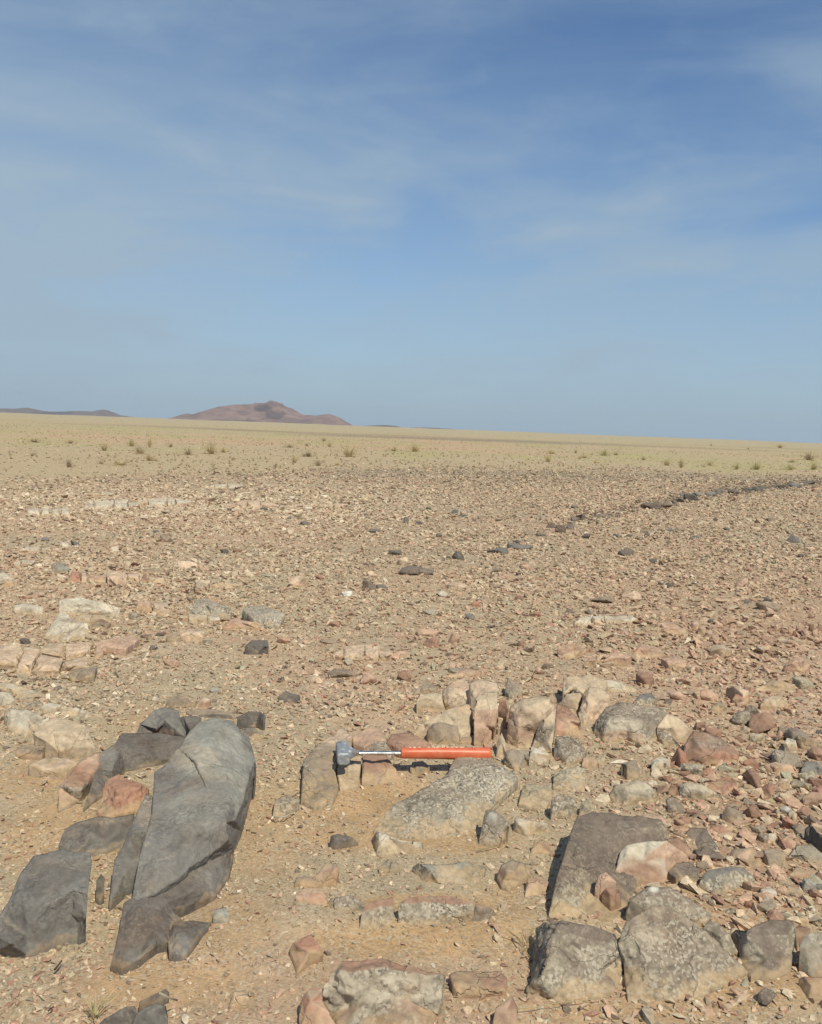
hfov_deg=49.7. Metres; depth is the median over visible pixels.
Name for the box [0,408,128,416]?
ridge
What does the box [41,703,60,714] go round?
rock
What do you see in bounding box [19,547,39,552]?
rock ledge
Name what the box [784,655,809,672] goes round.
rock
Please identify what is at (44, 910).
dolerite block
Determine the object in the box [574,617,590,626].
rock ledge
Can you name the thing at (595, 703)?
rock
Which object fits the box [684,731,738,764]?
boulder
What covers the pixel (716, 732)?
stone
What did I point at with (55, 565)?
rock ledge
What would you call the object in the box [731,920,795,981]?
granite block
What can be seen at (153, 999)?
dolerite shard
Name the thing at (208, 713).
rock ledge
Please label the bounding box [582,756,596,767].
stone
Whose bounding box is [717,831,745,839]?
rock
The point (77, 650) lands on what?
rock slab
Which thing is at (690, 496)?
stone
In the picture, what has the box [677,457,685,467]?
shrub
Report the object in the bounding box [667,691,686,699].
stone
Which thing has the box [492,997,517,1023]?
rock
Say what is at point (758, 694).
stone
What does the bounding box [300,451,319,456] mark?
shrub
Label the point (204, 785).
dolerite slab
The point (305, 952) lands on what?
rock
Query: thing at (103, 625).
rock
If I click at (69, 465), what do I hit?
shrub
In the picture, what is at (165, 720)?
dolerite block
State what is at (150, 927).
dolerite slab
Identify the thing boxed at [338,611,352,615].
stone
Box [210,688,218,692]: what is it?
stone
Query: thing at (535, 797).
granite slab
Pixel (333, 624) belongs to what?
stone
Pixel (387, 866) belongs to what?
rock
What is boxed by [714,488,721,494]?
stone
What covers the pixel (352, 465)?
dry grass
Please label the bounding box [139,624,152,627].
rock ledge
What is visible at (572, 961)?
granite boulder
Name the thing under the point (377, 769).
granite block
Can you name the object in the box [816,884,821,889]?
stone
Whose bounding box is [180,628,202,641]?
rock
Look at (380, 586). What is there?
stone
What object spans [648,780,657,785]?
stone
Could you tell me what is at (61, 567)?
stone
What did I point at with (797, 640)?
stone
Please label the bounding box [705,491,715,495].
stone
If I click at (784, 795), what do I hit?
stone
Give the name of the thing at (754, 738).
stone
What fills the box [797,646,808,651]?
stone
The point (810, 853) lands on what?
granite slab
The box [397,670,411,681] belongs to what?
stone
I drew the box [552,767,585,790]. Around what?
granite slab
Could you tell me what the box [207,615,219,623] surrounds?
rock ledge
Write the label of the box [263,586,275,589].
stone
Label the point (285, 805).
rock
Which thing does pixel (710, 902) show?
stone
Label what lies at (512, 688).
rock
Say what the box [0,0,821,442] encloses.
sky
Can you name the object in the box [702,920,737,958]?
granite block
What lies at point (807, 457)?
shrub
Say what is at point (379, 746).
rock
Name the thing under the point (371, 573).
stone
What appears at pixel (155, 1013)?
dolerite block
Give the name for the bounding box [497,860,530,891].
rock
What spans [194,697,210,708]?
stone
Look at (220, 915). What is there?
stone
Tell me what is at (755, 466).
shrub
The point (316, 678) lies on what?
stone
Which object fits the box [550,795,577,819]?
granite block
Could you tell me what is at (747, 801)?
stone
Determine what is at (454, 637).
stone
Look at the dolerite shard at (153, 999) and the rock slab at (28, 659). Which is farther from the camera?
the rock slab at (28, 659)
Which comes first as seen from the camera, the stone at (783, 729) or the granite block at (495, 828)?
the granite block at (495, 828)
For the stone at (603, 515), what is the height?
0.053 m
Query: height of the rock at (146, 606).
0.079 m
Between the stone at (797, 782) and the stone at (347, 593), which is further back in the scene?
the stone at (347, 593)
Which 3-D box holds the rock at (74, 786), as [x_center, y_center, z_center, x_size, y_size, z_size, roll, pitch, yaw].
[-0.713,0.600,1.915,0.052,0.092,0.212,2,5,0]
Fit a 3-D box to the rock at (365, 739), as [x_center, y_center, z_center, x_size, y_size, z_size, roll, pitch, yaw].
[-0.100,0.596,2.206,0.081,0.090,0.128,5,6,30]
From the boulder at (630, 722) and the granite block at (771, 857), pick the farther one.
the boulder at (630, 722)
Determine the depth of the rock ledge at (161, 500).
8.29 m
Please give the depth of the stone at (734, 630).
3.66 m
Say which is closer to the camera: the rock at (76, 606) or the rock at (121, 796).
the rock at (121, 796)
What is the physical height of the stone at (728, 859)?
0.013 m
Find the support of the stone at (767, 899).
on the ground at (520, 916)
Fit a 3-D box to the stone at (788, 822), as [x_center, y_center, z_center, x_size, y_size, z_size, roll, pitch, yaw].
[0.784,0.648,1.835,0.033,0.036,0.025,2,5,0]
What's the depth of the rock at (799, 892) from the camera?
1.56 m
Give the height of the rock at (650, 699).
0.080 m
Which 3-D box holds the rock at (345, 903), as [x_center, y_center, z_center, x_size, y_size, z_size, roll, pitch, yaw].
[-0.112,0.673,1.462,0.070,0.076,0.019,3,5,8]
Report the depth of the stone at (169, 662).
2.91 m
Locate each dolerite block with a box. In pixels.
[0,850,91,958]
[58,814,134,856]
[132,1003,167,1023]
[137,707,185,736]
[179,716,200,735]
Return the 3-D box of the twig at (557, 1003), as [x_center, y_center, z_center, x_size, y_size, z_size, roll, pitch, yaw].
[0.203,0.684,1.235,0.136,0.005,0.004,1,6,-14]
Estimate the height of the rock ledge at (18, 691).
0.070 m
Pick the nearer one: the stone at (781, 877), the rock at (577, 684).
the stone at (781, 877)
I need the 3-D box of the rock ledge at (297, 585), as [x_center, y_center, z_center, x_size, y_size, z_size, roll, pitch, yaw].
[-0.576,0.370,4.441,0.085,0.084,0.260,1,5,-8]
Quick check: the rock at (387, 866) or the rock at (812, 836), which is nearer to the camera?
the rock at (387, 866)
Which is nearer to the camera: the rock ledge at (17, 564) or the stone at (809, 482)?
the rock ledge at (17, 564)
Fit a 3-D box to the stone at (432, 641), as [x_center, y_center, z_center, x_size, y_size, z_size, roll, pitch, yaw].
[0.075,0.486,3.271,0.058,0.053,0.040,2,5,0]
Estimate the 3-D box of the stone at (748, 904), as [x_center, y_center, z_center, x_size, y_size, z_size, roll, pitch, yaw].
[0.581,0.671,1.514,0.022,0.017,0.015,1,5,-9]
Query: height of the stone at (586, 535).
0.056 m
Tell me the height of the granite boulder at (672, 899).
0.102 m
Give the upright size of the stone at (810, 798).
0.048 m
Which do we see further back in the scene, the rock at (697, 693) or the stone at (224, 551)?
the stone at (224, 551)
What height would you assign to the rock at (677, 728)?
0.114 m
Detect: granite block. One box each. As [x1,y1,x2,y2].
[301,728,351,810]
[336,755,360,790]
[359,897,393,928]
[362,755,401,785]
[398,896,473,924]
[473,904,495,921]
[478,810,509,846]
[504,749,528,770]
[512,818,549,835]
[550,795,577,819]
[554,735,586,765]
[579,798,594,814]
[699,866,756,894]
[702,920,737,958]
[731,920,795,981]
[762,848,785,866]
[798,932,821,976]
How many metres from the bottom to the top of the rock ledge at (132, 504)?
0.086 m
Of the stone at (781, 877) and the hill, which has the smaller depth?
the stone at (781, 877)
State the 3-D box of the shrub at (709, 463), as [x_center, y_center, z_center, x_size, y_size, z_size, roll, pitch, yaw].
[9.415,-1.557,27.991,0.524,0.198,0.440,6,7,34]
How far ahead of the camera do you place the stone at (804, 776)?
2.09 m
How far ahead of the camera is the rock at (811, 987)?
1.29 m
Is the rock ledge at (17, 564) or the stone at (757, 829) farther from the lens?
the rock ledge at (17, 564)
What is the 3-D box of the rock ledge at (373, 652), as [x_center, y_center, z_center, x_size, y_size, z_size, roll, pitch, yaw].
[-0.139,0.513,3.112,0.062,0.080,0.144,2,5,0]
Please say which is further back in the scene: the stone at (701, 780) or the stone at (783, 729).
the stone at (783, 729)
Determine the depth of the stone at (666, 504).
10.12 m
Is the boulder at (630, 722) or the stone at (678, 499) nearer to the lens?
the boulder at (630, 722)
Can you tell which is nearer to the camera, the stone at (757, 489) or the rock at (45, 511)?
the rock at (45, 511)
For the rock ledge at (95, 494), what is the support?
on the ground at (520, 916)
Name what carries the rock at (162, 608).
on the ground at (520, 916)
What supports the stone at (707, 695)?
on the ground at (520, 916)
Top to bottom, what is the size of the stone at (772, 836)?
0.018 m
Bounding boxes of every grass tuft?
[80,988,118,1018]
[509,921,547,948]
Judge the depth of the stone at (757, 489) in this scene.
13.83 m
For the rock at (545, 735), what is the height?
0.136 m
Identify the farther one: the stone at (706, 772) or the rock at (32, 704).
the rock at (32, 704)
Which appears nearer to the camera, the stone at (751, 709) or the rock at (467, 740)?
the rock at (467, 740)
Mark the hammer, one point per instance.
(345, 753)
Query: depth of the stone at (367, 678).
2.76 m
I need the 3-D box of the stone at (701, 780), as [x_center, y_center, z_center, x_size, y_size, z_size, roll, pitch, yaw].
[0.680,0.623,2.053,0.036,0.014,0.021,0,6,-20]
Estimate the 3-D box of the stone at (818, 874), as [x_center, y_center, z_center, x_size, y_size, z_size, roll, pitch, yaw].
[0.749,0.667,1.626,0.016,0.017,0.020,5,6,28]
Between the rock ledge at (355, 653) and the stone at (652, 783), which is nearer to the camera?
the stone at (652, 783)
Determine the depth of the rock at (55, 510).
7.11 m
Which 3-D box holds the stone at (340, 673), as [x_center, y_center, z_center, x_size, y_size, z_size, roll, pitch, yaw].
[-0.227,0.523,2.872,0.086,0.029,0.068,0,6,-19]
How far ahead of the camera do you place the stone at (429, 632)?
3.44 m
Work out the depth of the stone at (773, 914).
1.48 m
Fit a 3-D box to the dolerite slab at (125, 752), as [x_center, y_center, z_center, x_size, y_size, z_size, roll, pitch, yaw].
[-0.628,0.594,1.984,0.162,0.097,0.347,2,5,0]
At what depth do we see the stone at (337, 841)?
1.70 m
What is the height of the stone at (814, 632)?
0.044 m
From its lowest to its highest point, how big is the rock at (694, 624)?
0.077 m
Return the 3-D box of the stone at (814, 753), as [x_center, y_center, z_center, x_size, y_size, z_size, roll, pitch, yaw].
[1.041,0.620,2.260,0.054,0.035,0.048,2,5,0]
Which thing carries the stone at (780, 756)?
on the ground at (520, 916)
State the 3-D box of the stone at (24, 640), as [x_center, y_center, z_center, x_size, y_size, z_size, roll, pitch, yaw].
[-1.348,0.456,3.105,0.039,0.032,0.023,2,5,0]
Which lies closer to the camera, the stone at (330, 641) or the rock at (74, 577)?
the stone at (330, 641)
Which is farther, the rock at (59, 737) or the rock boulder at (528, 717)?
the rock boulder at (528, 717)
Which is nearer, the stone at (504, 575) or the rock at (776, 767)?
the rock at (776, 767)
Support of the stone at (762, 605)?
on the ground at (520, 916)
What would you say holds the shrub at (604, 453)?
on the ground at (520, 916)
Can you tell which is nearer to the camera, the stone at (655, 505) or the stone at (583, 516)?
the stone at (583, 516)
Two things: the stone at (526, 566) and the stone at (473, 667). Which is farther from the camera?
the stone at (526, 566)
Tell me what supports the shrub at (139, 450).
on the ground at (520, 916)
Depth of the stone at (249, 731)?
2.27 m
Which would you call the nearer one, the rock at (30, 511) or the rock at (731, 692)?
the rock at (731, 692)
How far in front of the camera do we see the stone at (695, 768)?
2.10 m
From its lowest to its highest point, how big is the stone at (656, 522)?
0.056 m
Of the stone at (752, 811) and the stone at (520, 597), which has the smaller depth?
the stone at (752, 811)
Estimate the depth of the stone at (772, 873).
1.61 m
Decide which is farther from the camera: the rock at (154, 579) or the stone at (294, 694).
the rock at (154, 579)
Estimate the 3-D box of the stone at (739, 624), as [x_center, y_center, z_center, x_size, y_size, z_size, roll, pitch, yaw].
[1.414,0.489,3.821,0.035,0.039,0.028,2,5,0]
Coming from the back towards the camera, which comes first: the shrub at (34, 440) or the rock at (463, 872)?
the shrub at (34, 440)
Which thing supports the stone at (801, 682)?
on the ground at (520, 916)
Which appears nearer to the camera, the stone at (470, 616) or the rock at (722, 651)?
the rock at (722, 651)
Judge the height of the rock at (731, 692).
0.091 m
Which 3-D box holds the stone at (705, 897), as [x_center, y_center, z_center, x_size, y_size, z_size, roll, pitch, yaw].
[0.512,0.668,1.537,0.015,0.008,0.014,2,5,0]
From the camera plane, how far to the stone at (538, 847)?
1.70 m
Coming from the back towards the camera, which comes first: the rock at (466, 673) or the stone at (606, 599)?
the stone at (606, 599)
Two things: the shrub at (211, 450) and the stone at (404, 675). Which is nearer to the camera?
the stone at (404, 675)
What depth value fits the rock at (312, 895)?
1.48 m
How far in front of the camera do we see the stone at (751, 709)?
2.59 m
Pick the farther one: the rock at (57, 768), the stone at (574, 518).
the stone at (574, 518)
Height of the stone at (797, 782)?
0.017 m
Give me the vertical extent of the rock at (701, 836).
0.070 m
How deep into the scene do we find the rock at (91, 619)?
3.46 m
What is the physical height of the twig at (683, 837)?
0.026 m
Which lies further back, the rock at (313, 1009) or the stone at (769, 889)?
the stone at (769, 889)
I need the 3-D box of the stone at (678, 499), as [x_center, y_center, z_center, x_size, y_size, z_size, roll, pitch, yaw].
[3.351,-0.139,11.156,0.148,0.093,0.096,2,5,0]
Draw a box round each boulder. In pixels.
[322,958,445,1023]
[374,764,517,839]
[506,696,554,747]
[526,920,622,1000]
[594,702,665,742]
[609,779,659,804]
[615,840,693,883]
[618,905,747,1001]
[625,886,710,926]
[679,783,720,799]
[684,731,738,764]
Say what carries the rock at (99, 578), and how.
on the ground at (520, 916)
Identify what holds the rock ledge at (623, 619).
on the ground at (520, 916)
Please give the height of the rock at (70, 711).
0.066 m
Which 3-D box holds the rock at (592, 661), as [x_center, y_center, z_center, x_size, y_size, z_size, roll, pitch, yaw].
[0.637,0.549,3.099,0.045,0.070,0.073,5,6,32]
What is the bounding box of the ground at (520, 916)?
[0,412,821,1023]
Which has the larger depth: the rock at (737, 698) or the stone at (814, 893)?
the rock at (737, 698)
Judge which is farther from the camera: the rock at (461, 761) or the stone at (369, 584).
the stone at (369, 584)
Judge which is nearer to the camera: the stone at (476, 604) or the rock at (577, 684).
the rock at (577, 684)
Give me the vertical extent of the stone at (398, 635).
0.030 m
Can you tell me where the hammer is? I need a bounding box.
[336,741,491,764]
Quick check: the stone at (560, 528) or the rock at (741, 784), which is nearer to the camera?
the rock at (741, 784)
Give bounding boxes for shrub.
[28,437,40,441]
[60,459,76,466]
[98,439,111,450]
[111,459,129,464]
[127,439,137,445]
[134,445,148,453]
[141,452,158,460]
[147,436,154,447]
[179,446,195,454]
[198,440,222,453]
[290,453,298,462]
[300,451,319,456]
[310,460,322,465]
[334,444,359,456]
[387,445,397,450]
[405,442,426,451]
[542,453,553,461]
[598,448,614,455]
[660,458,671,464]
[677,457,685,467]
[700,460,716,465]
[747,461,765,469]
[781,463,795,469]
[799,451,820,459]
[809,460,819,469]
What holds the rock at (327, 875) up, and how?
on the ground at (520, 916)
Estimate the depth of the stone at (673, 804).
1.89 m
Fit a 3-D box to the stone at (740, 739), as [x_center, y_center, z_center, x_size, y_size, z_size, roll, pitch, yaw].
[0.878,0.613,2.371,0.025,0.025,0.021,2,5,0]
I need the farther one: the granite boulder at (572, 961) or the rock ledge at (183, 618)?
the rock ledge at (183, 618)
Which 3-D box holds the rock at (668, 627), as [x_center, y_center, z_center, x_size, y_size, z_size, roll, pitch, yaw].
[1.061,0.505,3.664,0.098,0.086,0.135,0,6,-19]
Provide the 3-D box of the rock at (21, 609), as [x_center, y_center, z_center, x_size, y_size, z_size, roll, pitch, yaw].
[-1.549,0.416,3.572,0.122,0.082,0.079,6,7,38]
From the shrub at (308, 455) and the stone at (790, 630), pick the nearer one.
the stone at (790, 630)
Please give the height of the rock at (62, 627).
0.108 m
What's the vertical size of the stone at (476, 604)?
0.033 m
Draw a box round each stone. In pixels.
[19,638,30,643]
[56,564,69,570]
[61,542,70,547]
[71,540,79,545]
[128,612,138,618]
[160,534,171,541]
[163,659,178,666]
[166,634,180,642]
[166,695,192,707]
[177,561,197,567]
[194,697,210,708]
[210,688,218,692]
[213,907,228,923]
[220,549,228,553]
[229,990,248,1008]
[237,711,265,730]
[244,727,257,735]
[250,732,263,740]
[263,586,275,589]
[277,637,290,643]
[280,692,299,700]
[289,576,305,584]
[300,521,309,524]
[308,676,322,683]
[315,574,323,579]
[320,639,334,643]
[327,621,339,626]
[327,669,354,677]
[330,834,358,849]
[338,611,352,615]
[341,591,351,596]
[360,673,376,683]
[362,580,375,589]
[366,529,380,532]
[367,570,377,576]
[376,584,387,588]
[388,550,401,554]
[392,651,408,658]
[393,632,404,638]
[396,557,408,565]
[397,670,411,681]
[398,565,433,575]
[410,761,429,774]
[417,628,439,636]
[422,609,438,614]
[423,637,438,647]
[437,591,447,596]
[447,582,467,589]
[448,632,459,643]
[448,667,466,673]
[452,551,463,559]
[465,614,474,619]
[470,665,481,669]
[471,602,480,606]
[487,548,507,553]
[498,573,509,579]
[507,543,524,549]
[515,595,523,600]
[517,640,524,645]
[521,564,530,569]
[522,545,532,549]
[524,531,534,535]
[529,746,548,764]
[530,840,550,853]
[533,612,540,616]
[546,523,555,527]
[555,525,565,532]
[556,644,577,655]
[566,523,573,528]
[571,517,579,520]
[576,514,585,519]
[581,533,590,537]
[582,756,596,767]
[590,596,613,602]
[594,872,615,899]
[595,513,609,517]
[601,887,620,910]
[618,547,633,555]
[619,592,641,600]
[620,760,639,780]
[636,671,654,687]
[640,502,661,508]
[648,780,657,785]
[651,757,670,771]
[652,520,659,524]
[653,815,666,823]
[661,775,672,782]
[662,501,671,507]
[665,797,685,813]
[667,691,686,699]
[667,861,699,885]
[671,497,683,501]
[674,819,684,825]
[678,823,688,830]
[681,763,702,774]
[683,493,697,500]
[691,809,704,817]
[693,492,706,495]
[693,722,705,729]
[694,845,723,859]
[696,860,708,868]
[697,778,710,782]
[700,689,720,700]
[702,768,713,775]
[702,894,710,899]
[703,728,721,737]
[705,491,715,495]
[707,814,716,822]
[707,899,714,905]
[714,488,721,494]
[725,628,737,634]
[725,856,734,862]
[726,908,733,914]
[727,489,742,493]
[729,803,738,808]
[731,711,750,725]
[733,819,751,826]
[735,579,748,586]
[735,621,743,627]
[735,736,743,742]
[738,751,754,760]
[742,759,758,768]
[742,797,756,805]
[743,705,759,715]
[743,805,761,819]
[744,901,757,908]
[746,745,753,749]
[748,712,775,733]
[749,733,763,742]
[750,487,763,491]
[751,825,766,833]
[753,871,760,877]
[754,987,776,1004]
[755,601,781,611]
[755,692,762,697]
[757,803,774,810]
[757,833,768,842]
[760,886,776,898]
[762,897,775,903]
[766,909,783,919]
[767,867,776,879]
[768,833,776,841]
[771,749,801,768]
[776,709,785,715]
[776,874,785,880]
[777,727,788,732]
[778,638,792,643]
[778,793,793,798]
[781,806,791,813]
[782,816,794,828]
[784,727,809,739]
[784,738,796,751]
[787,535,799,542]
[788,626,792,634]
[789,867,811,877]
[790,483,801,486]
[790,637,806,644]
[790,780,812,787]
[792,676,814,688]
[792,824,805,834]
[795,806,811,817]
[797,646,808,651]
[799,770,815,781]
[799,916,808,924]
[801,481,814,484]
[802,791,821,807]
[802,878,816,892]
[806,778,821,786]
[807,747,821,760]
[808,624,813,631]
[808,889,821,897]
[811,628,817,635]
[812,784,821,794]
[815,871,821,879]
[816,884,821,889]
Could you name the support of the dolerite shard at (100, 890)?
on the ground at (520, 916)
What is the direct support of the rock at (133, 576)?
on the ground at (520, 916)
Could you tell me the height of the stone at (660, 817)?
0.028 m
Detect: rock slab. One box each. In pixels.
[0,645,22,668]
[16,647,39,675]
[31,654,62,675]
[40,642,63,657]
[63,656,86,672]
[65,642,91,659]
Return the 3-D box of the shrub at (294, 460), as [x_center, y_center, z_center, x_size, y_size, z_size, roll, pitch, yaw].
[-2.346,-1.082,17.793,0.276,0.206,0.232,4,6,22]
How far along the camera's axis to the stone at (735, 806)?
1.91 m
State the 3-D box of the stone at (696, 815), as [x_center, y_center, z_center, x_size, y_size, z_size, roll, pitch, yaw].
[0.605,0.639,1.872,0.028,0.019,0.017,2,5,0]
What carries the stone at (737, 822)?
on the ground at (520, 916)
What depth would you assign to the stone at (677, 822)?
1.81 m
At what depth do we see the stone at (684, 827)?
1.80 m
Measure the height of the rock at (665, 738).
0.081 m
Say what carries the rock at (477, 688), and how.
on the ground at (520, 916)
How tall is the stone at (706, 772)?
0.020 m
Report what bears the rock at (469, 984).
on the ground at (520, 916)
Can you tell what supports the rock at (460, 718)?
on the ground at (520, 916)
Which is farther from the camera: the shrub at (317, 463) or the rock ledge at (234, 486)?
the shrub at (317, 463)
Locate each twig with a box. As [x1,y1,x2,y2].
[158,991,177,1000]
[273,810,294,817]
[517,998,601,1009]
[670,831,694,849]
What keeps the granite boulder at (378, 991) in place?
on the ground at (520, 916)
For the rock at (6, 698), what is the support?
on the ground at (520, 916)
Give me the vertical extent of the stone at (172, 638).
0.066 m
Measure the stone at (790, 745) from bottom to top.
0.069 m
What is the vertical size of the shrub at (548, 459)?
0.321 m
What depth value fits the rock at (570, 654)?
3.20 m
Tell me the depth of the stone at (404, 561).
5.18 m
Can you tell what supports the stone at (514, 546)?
on the ground at (520, 916)
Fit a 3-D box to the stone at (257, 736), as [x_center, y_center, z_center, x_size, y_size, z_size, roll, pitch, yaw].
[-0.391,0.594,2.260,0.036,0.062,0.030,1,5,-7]
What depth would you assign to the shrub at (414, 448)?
29.13 m
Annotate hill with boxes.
[168,400,353,425]
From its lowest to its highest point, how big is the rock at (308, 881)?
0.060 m
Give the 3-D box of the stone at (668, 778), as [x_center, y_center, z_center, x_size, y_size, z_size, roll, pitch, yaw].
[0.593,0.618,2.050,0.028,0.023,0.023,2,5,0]
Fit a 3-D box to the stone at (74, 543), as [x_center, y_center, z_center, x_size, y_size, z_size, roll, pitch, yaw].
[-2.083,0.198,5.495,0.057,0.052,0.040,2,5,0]
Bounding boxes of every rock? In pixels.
[0,572,16,585]
[0,692,14,707]
[4,708,48,737]
[14,603,42,614]
[16,744,44,759]
[20,701,42,708]
[26,508,39,515]
[28,757,76,779]
[33,717,95,758]
[41,508,49,515]
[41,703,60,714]
[43,613,87,641]
[51,508,59,515]
[58,752,99,812]
[59,597,119,616]
[61,508,69,515]
[61,706,78,716]
[67,572,80,582]
[68,666,97,682]
[74,614,111,623]
[79,710,102,717]
[81,572,86,582]
[88,574,106,582]
[91,621,109,629]
[94,636,138,659]
[96,774,148,817]
[106,571,126,585]
[128,573,139,580]
[135,600,151,612]
[140,573,146,582]
[141,568,162,573]
[148,576,165,582]
[153,602,168,614]
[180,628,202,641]
[190,598,231,618]
[222,618,261,630]
[242,605,284,628]
[245,640,268,654]
[273,795,299,818]
[278,691,297,702]
[289,934,323,973]
[294,876,321,887]
[295,887,326,904]
[299,989,334,1023]
[315,863,338,887]
[327,896,364,911]
[352,725,385,755]
[363,741,393,760]
[372,831,422,854]
[379,860,402,873]
[386,733,430,757]
[412,862,485,883]
[413,684,438,694]
[413,704,472,739]
[416,692,444,712]
[426,723,459,744]
[442,677,468,709]
[446,667,483,677]
[449,757,497,770]
[449,971,506,998]
[460,735,473,743]
[468,680,497,716]
[474,692,497,745]
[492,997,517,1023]
[496,733,505,758]
[497,717,502,734]
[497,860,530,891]
[498,700,508,728]
[505,678,521,696]
[525,876,547,896]
[532,708,555,764]
[555,704,583,739]
[558,693,581,711]
[560,648,586,658]
[562,675,607,702]
[578,686,609,733]
[584,657,599,665]
[604,653,632,665]
[607,680,636,691]
[632,645,664,658]
[633,693,657,706]
[656,621,685,634]
[657,713,690,742]
[657,730,678,746]
[661,655,686,669]
[667,837,692,853]
[668,783,678,795]
[671,747,688,766]
[685,828,719,850]
[691,620,698,629]
[694,687,712,699]
[697,625,706,634]
[705,629,712,638]
[708,776,738,790]
[709,644,731,657]
[709,701,726,711]
[711,633,719,642]
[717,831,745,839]
[722,806,743,823]
[726,686,748,699]
[730,847,761,865]
[732,694,749,707]
[739,782,753,788]
[742,770,771,798]
[755,680,794,692]
[760,696,787,709]
[765,762,794,773]
[774,780,789,788]
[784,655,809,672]
[784,885,804,896]
[794,735,821,749]
[795,925,810,952]
[798,977,821,1001]
[801,761,821,775]
[804,825,821,852]
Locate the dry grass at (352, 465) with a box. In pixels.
[1,418,800,480]
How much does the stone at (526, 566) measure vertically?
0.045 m
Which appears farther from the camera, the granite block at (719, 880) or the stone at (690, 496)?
the stone at (690, 496)
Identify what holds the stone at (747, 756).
on the ground at (520, 916)
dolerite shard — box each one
[96,874,104,904]
[99,1006,136,1023]
[109,793,152,911]
[138,989,168,1011]
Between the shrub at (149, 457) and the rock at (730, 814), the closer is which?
the rock at (730, 814)
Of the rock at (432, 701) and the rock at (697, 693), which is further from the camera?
the rock at (697, 693)
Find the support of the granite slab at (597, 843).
on the ground at (520, 916)
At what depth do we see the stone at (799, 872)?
1.62 m
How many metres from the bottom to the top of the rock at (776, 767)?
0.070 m
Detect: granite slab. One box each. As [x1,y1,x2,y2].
[518,784,551,812]
[548,811,666,921]
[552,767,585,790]
[789,845,821,862]
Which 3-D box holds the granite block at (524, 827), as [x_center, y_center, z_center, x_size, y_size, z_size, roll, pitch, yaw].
[0.240,0.658,1.780,0.074,0.072,0.030,4,6,17]
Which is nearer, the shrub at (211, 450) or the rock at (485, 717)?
the rock at (485, 717)
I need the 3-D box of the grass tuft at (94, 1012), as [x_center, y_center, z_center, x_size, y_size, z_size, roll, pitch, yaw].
[-0.421,0.659,1.187,0.050,0.034,0.067,2,5,0]
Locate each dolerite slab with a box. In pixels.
[83,733,184,811]
[111,848,233,974]
[132,718,255,899]
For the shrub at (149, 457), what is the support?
on the ground at (520, 916)
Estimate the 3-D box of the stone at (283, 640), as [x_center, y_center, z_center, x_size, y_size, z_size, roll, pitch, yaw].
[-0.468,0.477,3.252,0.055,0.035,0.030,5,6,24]
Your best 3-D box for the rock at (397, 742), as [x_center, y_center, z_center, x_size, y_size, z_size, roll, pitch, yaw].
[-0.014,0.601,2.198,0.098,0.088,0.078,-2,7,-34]
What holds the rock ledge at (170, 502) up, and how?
on the ground at (520, 916)
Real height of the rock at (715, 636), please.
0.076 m
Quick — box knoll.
[372,425,397,426]
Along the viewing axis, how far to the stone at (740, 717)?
2.52 m
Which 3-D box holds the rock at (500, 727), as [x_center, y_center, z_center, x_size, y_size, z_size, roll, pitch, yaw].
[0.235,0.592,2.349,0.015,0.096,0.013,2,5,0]
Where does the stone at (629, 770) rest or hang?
on the ground at (520, 916)
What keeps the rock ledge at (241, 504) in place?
on the ground at (520, 916)
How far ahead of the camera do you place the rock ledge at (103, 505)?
7.70 m
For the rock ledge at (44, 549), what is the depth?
5.20 m
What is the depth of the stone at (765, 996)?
1.27 m
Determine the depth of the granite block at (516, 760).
2.12 m
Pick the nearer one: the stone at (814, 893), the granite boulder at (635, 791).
the stone at (814, 893)
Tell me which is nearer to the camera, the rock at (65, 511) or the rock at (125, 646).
the rock at (125, 646)
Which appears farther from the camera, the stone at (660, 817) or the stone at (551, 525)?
the stone at (551, 525)
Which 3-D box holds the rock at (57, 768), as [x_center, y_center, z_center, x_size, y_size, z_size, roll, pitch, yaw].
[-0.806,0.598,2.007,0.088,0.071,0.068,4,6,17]
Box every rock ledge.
[0,682,45,698]
[13,560,20,567]
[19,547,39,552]
[20,560,33,566]
[41,547,49,551]
[50,562,67,574]
[84,503,93,508]
[87,493,99,496]
[94,500,113,509]
[101,491,114,496]
[113,499,127,509]
[128,502,139,508]
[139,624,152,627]
[148,497,166,505]
[166,498,174,506]
[175,498,191,505]
[180,615,188,621]
[186,709,235,718]
[189,614,206,623]
[193,579,209,593]
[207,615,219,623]
[212,581,223,587]
[215,484,226,488]
[224,581,241,588]
[227,484,242,488]
[236,500,246,508]
[247,500,259,508]
[260,502,277,506]
[288,574,304,587]
[319,502,332,507]
[333,503,347,508]
[333,648,343,660]
[343,644,364,661]
[364,644,379,661]
[379,650,392,660]
[400,654,409,657]
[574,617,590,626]
[592,616,604,624]
[604,615,635,623]
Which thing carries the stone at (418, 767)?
on the ground at (520, 916)
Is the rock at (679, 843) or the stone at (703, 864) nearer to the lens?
the stone at (703, 864)
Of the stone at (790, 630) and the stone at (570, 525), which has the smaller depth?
the stone at (790, 630)
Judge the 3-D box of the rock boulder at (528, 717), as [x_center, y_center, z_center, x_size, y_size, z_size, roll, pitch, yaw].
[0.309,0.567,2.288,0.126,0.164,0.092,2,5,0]
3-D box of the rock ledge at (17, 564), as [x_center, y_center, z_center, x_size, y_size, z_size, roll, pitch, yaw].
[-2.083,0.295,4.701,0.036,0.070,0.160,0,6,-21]
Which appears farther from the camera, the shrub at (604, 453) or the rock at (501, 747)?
the shrub at (604, 453)
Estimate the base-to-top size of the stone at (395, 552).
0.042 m
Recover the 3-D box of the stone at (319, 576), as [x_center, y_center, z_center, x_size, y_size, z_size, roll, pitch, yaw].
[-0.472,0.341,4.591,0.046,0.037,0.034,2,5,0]

